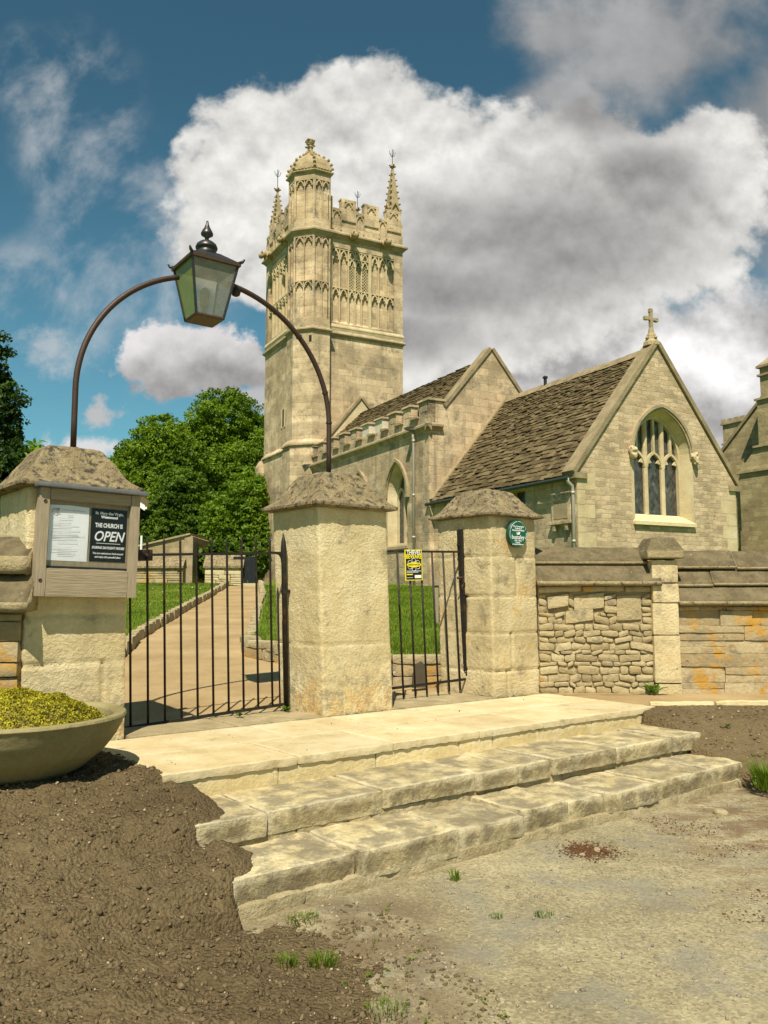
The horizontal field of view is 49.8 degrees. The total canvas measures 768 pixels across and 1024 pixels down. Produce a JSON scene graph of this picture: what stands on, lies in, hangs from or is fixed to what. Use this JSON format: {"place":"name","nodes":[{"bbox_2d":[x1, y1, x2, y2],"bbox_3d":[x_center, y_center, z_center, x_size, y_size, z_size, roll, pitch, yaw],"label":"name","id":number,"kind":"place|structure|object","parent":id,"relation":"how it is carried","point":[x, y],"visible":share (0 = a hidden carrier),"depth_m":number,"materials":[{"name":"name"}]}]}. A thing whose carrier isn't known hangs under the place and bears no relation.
{"place":"outdoors","nodes":[
{"label":"outdoors","id":0,"kind":"place"},
{"bbox_2d":[125,582,240,635],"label":"lawn","id":1,"kind":"structure","parent":0,"point":[167,601],"depth_m":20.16,"materials":[{"name":"plant"}]},
{"bbox_2d":[203,555,245,584],"bbox_3d":[-6.850,2.724,35.717,1.720,1.720,0.980,0,-6,0],"label":"wall stub","id":2,"kind":"object","parent":1,"relation":"on","point":[219,570],"depth_m":35.32,"materials":[{"name":"stone"}]},
{"bbox_2d":[233,557,264,585],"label":"dark gate","id":3,"kind":"structure","parent":1,"relation":"on","point":[248,578],"depth_m":35.53,"materials":[{"name":"metal"}]},
{"bbox_2d":[0,750,386,1023],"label":"soil bank","id":4,"kind":"structure","parent":0,"point":[218,920],"depth_m":3.73,"materials":[{"name":"brown soil"}]},
{"bbox_2d":[0,536,37,689],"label":"stone wall","id":5,"kind":"structure","parent":4,"relation":"on","point":[18,599],"depth_m":5.90,"materials":[{"name":"beige stone"}]},
{"bbox_2d":[0,701,126,784],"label":"planter","id":6,"kind":"object","parent":4,"relation":"on","point":[41,753],"visible":0.61,"depth_m":4.69,"materials":[{"name":"stone"}]},
{"bbox_2d":[0,687,105,728],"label":"sedum plant","id":7,"kind":"object","parent":6,"relation":"in","point":[22,707],"visible":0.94,"depth_m":4.91,"materials":[{"name":"yellow plant"}]},
{"bbox_2d":[0,445,144,740],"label":"gate pillar","id":8,"kind":"structure","parent":4,"relation":"on","point":[73,647],"depth_m":6.20,"materials":[{"name":"stone"}]},
{"bbox_2d":[32,481,148,597],"bbox_3d":[-2.199,0.223,6.182,0.831,0.824,0.178,6,-8,-39],"label":"notice board","id":9,"kind":"object","parent":8,"relation":"attached to","point":[86,541],"visible":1,"depth_m":6.15,"materials":[{"name":"brown wood"}]},
{"bbox_2d":[124,533,289,727],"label":"iron gate","id":10,"kind":"structure","parent":8,"relation":"attached to","point":[146,555],"depth_m":7.35,"materials":[{"name":"black metal"}]},
{"bbox_2d":[16,913,269,1021],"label":"seedlings","id":11,"kind":"object","parent":4,"relation":"on","point":[195,916],"visible":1,"depth_m":3.59,"materials":[{"name":"green plant"}]},
{"bbox_2d":[1,756,377,1023],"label":"pebbles","id":12,"kind":"object","parent":4,"relation":"on","point":[143,970],"visible":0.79,"depth_m":3.66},
{"bbox_2d":[0,749,398,1023],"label":"soil clods","id":13,"kind":"object","parent":4,"relation":"on","point":[34,877],"visible":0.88,"depth_m":3.58,"materials":[{"name":"brown soil"}]},
{"bbox_2d":[272,949,301,969],"bbox_3d":[-0.413,1.913,3.540,0.144,0.059,0.141,0,-6,0],"label":"grass tuft","id":14,"kind":"object","parent":4,"relation":"on","point":[291,961],"visible":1,"depth_m":3.56,"materials":[{"name":"green plant"}]},
{"bbox_2d":[306,945,339,969],"bbox_3d":[-0.259,1.922,3.562,0.178,0.069,0.192,-5,-8,41],"label":"grass tuft","id":15,"kind":"object","parent":4,"relation":"on","point":[331,958],"visible":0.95,"depth_m":3.57,"materials":[{"name":"green plant"}]},
{"bbox_2d":[273,902,509,1023],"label":"soil clods","id":16,"kind":"object","parent":4,"relation":"on","point":[380,972],"visible":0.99,"depth_m":3.53,"materials":[{"name":"brown soil"}]},
{"bbox_2d":[320,907,508,1022],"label":"pebbles","id":17,"kind":"object","parent":4,"relation":"on","point":[407,971],"visible":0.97,"depth_m":3.46,"materials":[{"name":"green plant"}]},
{"bbox_2d":[261,472,397,715],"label":"gate pillar","id":18,"kind":"structure","parent":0,"point":[332,527],"depth_m":7.71,"materials":[{"name":"stone"}]},
{"bbox_2d":[70,221,331,471],"bbox_3d":[-1.534,-1.544,7.532,2.530,2.239,0.562,4,-7,-38],"label":"lamp overthrow","id":19,"kind":"object","parent":18,"relation":"on","point":[204,260],"visible":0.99,"depth_m":7.46,"materials":[{"name":"brown metal"}]},
{"bbox_2d":[0,0,767,459],"label":"sky","id":20,"kind":"structure","parent":0,"point":[567,171],"materials":[{"name":"white"}]},
{"bbox_2d":[124,586,674,721],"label":"path","id":21,"kind":"structure","parent":0,"point":[139,685],"depth_m":10.22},
{"bbox_2d":[125,581,228,654],"bbox_3d":[-4.365,2.161,18.092,0.563,1.700,22.672,1,-6,-7],"label":"path edging","id":22,"kind":"object","parent":21,"relation":"on","point":[139,632],"visible":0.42,"depth_m":15.96,"materials":[{"name":"stone"}]},
{"bbox_2d":[244,580,265,635],"bbox_3d":[-3.138,2.285,20.930,0.312,1.429,18.062,1,-6,-8],"label":"path edging","id":23,"kind":"object","parent":21,"relation":"on","point":[251,627],"visible":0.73,"depth_m":16.68,"materials":[{"name":"stone"}]},
{"bbox_2d":[240,635,440,686],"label":"retaining wall","id":24,"kind":"structure","parent":21,"relation":"on","point":[250,648],"depth_m":9.87,"materials":[{"name":"stone"}]},
{"bbox_2d":[412,661,425,687],"bbox_3d":[0.408,1.925,9.815,0.169,0.311,0.045,1,-15,-8],"label":"leaning slab","id":25,"kind":"object","parent":21,"relation":"on","point":[420,671],"depth_m":9.79,"materials":[{"name":"stone"}]},
{"bbox_2d":[429,489,543,698],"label":"gate pillar","id":26,"kind":"structure","parent":21,"relation":"on","point":[501,633],"depth_m":9.11,"materials":[{"name":"stone"}]},
{"bbox_2d":[387,529,467,697],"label":"iron gate","id":27,"kind":"structure","parent":26,"relation":"attached to","point":[461,577],"depth_m":8.99,"materials":[{"name":"black metal"}]},
{"bbox_2d":[404,550,422,580],"bbox_3d":[0.315,0.560,8.748,0.240,0.325,0.014,2,-6,-39],"label":"warning sign","id":28,"kind":"object","parent":27,"relation":"attached to","point":[413,564],"visible":1,"depth_m":8.74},
{"bbox_2d":[506,520,526,546],"bbox_3d":[1.465,0.239,9.136,0.304,0.304,0.052,5,-4,-39],"label":"plaque","id":29,"kind":"object","parent":26,"relation":"attached to","point":[516,533],"visible":1,"depth_m":9.11,"materials":[{"name":"green metal"}]},
{"bbox_2d":[534,547,661,692],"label":"stone wall","id":30,"kind":"structure","parent":21,"relation":"on","point":[594,623],"depth_m":9.28,"materials":[{"name":"beige stone"}]},
{"bbox_2d":[638,537,683,693],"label":"wall pier","id":31,"kind":"structure","parent":21,"relation":"on","point":[661,554],"depth_m":9.25,"materials":[{"name":"stone"}]},
{"bbox_2d":[250,580,657,654],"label":"lawn","id":32,"kind":"structure","parent":0,"point":[267,609],"depth_m":14.69,"materials":[{"name":"plant"}]},
{"bbox_2d":[434,571,439,623],"bbox_3d":[1.695,1.514,14.552,1.590,0.980,0.595,-1,-6,8],"label":"wooden post","id":33,"kind":"object","parent":32,"relation":"on","point":[437,595],"visible":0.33,"depth_m":14.39,"materials":[{"name":"brown wood"}]},
{"bbox_2d":[241,787,767,1023],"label":"road","id":34,"kind":"structure","parent":0,"point":[646,987],"depth_m":4.02,"materials":[{"name":"beige gravel"}]},
{"bbox_2d":[283,909,318,927],"bbox_3d":[-0.411,1.998,4.074,0.202,0.051,0.182,1,-6,-11],"label":"grass tuft","id":35,"kind":"object","parent":34,"relation":"on","point":[306,916],"visible":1,"depth_m":4.10,"materials":[{"name":"green plant"}]},
{"bbox_2d":[271,903,493,1023],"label":"pebbles","id":36,"kind":"object","parent":34,"relation":"on","point":[331,968],"visible":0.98,"depth_m":3.60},
{"bbox_2d":[362,992,408,1022],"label":"grass tuft","id":37,"kind":"object","parent":34,"relation":"on","point":[388,1009],"visible":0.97,"depth_m":3.19,"materials":[{"name":"green plant"}]},
{"bbox_2d":[447,868,462,881],"bbox_3d":[0.399,2.039,4.656,0.091,0.092,0.074,-5,-8,43],"label":"grass tuft","id":38,"kind":"object","parent":34,"relation":"on","point":[456,877],"visible":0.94,"depth_m":4.65,"materials":[{"name":"green plant"}]},
{"bbox_2d":[489,912,501,919],"bbox_3d":[0.560,2.020,4.141,0.073,0.028,0.072,-2,-6,17],"label":"grass tuft","id":39,"kind":"object","parent":34,"relation":"on","point":[496,916],"visible":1,"depth_m":4.14,"materials":[{"name":"green plant"}]},
{"bbox_2d":[313,790,767,1023],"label":"road chips","id":40,"kind":"object","parent":34,"relation":"on","point":[491,1013],"visible":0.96,"depth_m":4.11,"materials":[{"name":"beige gravel"}]},
{"bbox_2d":[535,909,553,918],"bbox_3d":[0.804,2.022,4.158,0.105,0.028,0.106,0,-6,0],"label":"grass tuft","id":41,"kind":"object","parent":34,"relation":"on","point":[545,915],"visible":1,"depth_m":4.16,"materials":[{"name":"green plant"}]},
{"bbox_2d":[567,964,574,970],"bbox_3d":[0.800,1.950,3.540,0.026,0.022,0.034,-3,5,-28],"label":"loose stone","id":42,"kind":"object","parent":34,"relation":"on","point":[570,967],"visible":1,"depth_m":3.53,"materials":[{"name":"beige stone"}]},
{"bbox_2d":[553,817,767,924],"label":"seed litter","id":43,"kind":"object","parent":34,"relation":"on","point":[588,850],"visible":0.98,"depth_m":5.18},
{"bbox_2d":[713,808,727,815],"bbox_3d":[2.473,2.213,6.087,0.099,0.061,0.078,9,0,1],"label":"loose stone","id":44,"kind":"object","parent":34,"relation":"on","point":[720,812],"visible":0.87,"depth_m":6.06,"materials":[{"name":"beige stone"}]},
{"bbox_2d":[564,694,767,704],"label":"footpath","id":45,"kind":"structure","parent":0,"point":[640,699],"depth_m":8.84,"materials":[{"name":"beige stone"}]},
{"bbox_2d":[631,682,667,693],"bbox_3d":[2.953,1.929,9.086,0.367,0.128,0.351,5,-8,-42],"label":"weed","id":46,"kind":"object","parent":45,"relation":"on","point":[652,689],"visible":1,"depth_m":9.05,"materials":[{"name":"green plant"}]},
{"bbox_2d":[649,700,767,705],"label":"kerb","id":47,"kind":"structure","parent":45,"relation":"on","point":[724,702],"depth_m":8.20,"materials":[{"name":"stone"}]},
{"bbox_2d":[641,705,767,791],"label":"soil bank","id":48,"kind":"structure","parent":0,"point":[651,716],"depth_m":7.61,"materials":[{"name":"brown soil"}]},
{"bbox_2d":[658,705,767,764],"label":"soil clods","id":49,"kind":"object","parent":48,"relation":"on","point":[750,730],"visible":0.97,"depth_m":7.67,"materials":[{"name":"brown soil"}]},
{"bbox_2d":[669,706,767,763],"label":"pebbles","id":50,"kind":"object","parent":48,"relation":"on","point":[738,711],"visible":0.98,"depth_m":7.70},
{"bbox_2d":[739,751,767,791],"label":"grass tuft","id":51,"kind":"object","parent":48,"relation":"on","point":[760,776],"visible":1,"depth_m":6.68,"materials":[{"name":"green plant"}]},
{"bbox_2d":[658,550,767,693],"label":"stone wall","id":52,"kind":"structure","parent":0,"point":[722,603],"depth_m":9.22,"materials":[{"name":"beige stone"}]},
{"bbox_3d":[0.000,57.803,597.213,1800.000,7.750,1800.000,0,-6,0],"label":"ground","id":53,"kind":"structure","parent":0,"visible":0},
{"bbox_2d":[0,330,32,482],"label":"yew tree","id":54,"kind":"object","parent":53,"relation":"on","point":[12,436],"visible":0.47,"depth_m":18.25,"materials":[{"name":"green plant"}]},
{"bbox_2d":[18,438,45,461],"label":"broadleaf tree","id":55,"kind":"object","parent":53,"relation":"on","point":[32,445],"visible":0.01,"depth_m":66.30,"materials":[{"name":"green plant"}]},
{"bbox_2d":[138,497,149,544],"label":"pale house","id":56,"kind":"structure","parent":53,"relation":"on","point":[144,504],"depth_m":47.13,"materials":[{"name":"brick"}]},
{"bbox_2d":[108,412,210,500],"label":"broadleaf tree","id":57,"kind":"object","parent":53,"relation":"on","point":[147,457],"visible":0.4,"depth_m":54.44,"materials":[{"name":"green plant"}]},
{"bbox_2d":[136,558,186,583],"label":"churchyard wall","id":58,"kind":"structure","parent":53,"relation":"on","point":[155,566],"depth_m":35.02,"materials":[{"name":"stone"}]},
{"bbox_2d":[138,533,209,582],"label":"stone outbuilding","id":59,"kind":"structure","parent":53,"relation":"on","point":[187,543],"depth_m":36.42,"materials":[{"name":"beige stone"}]},
{"bbox_2d":[138,466,222,544],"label":"broadleaf tree","id":60,"kind":"object","parent":53,"relation":"on","point":[172,512],"visible":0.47,"depth_m":46.26,"materials":[{"name":"green plant"}]},
{"bbox_2d":[178,386,263,496],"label":"broadleaf tree","id":61,"kind":"object","parent":53,"relation":"on","point":[234,442],"visible":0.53,"depth_m":57.52,"materials":[{"name":"green plant"}]},
{"bbox_2d":[197,468,271,548],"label":"bushy tree","id":62,"kind":"object","parent":53,"relation":"on","point":[236,511],"visible":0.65,"depth_m":40.35,"materials":[{"name":"green plant"}]},
{"bbox_2d":[197,537,272,580],"bbox_3d":[-7.003,2.624,37.606,3.880,2.976,2.146,0,-6,0],"label":"bushy tree","id":63,"kind":"object","parent":53,"relation":"on","point":[219,545],"visible":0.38,"depth_m":37.31,"materials":[{"name":"green plant"}]},
{"bbox_2d":[102,691,742,922],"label":"stone steps","id":64,"kind":"structure","parent":53,"relation":"on","point":[345,805],"depth_m":5.79,"materials":[{"name":"beige stone"}]},
{"bbox_2d":[255,137,740,585],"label":"church","id":65,"kind":"structure","parent":53,"relation":"on","point":[625,451],"depth_m":29.78,"materials":[{"name":"stone"}]},
{"bbox_2d":[355,470,366,481],"bbox_3d":[-0.856,-0.014,33.527,0.530,3.370,1.880,3,-6,-28],"label":"aisle window","id":66,"kind":"structure","parent":65,"relation":"in","point":[359,473],"depth_m":33.36,"materials":[{"name":"stone"}]},
{"bbox_2d":[383,459,409,549],"bbox_3d":[0.608,-0.291,30.763,0.530,3.370,1.880,3,-6,-28],"label":"aisle window","id":67,"kind":"structure","parent":65,"relation":"in","point":[396,487],"depth_m":31.24,"materials":[{"name":"stone"}]},
{"bbox_2d":[509,488,525,503],"bbox_3d":[4.053,-0.096,24.507,0.285,1.290,0.850,3,-6,-28],"label":"low window","id":68,"kind":"structure","parent":65,"relation":"in","point":[520,495],"depth_m":24.72,"materials":[{"name":"glass"}]},
{"bbox_2d":[628,404,699,526],"bbox_3d":[7.939,-1.348,23.794,2.693,3.520,0.629,3,-6,-28],"label":"chancel window","id":69,"kind":"structure","parent":65,"relation":"in","point":[662,453],"depth_m":24.11,"materials":[{"name":"stone"}]},
{"bbox_2d":[720,358,767,550],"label":"manor house","id":70,"kind":"structure","parent":53,"relation":"on","point":[744,448],"depth_m":39.15,"materials":[{"name":"stone"}]}
]}

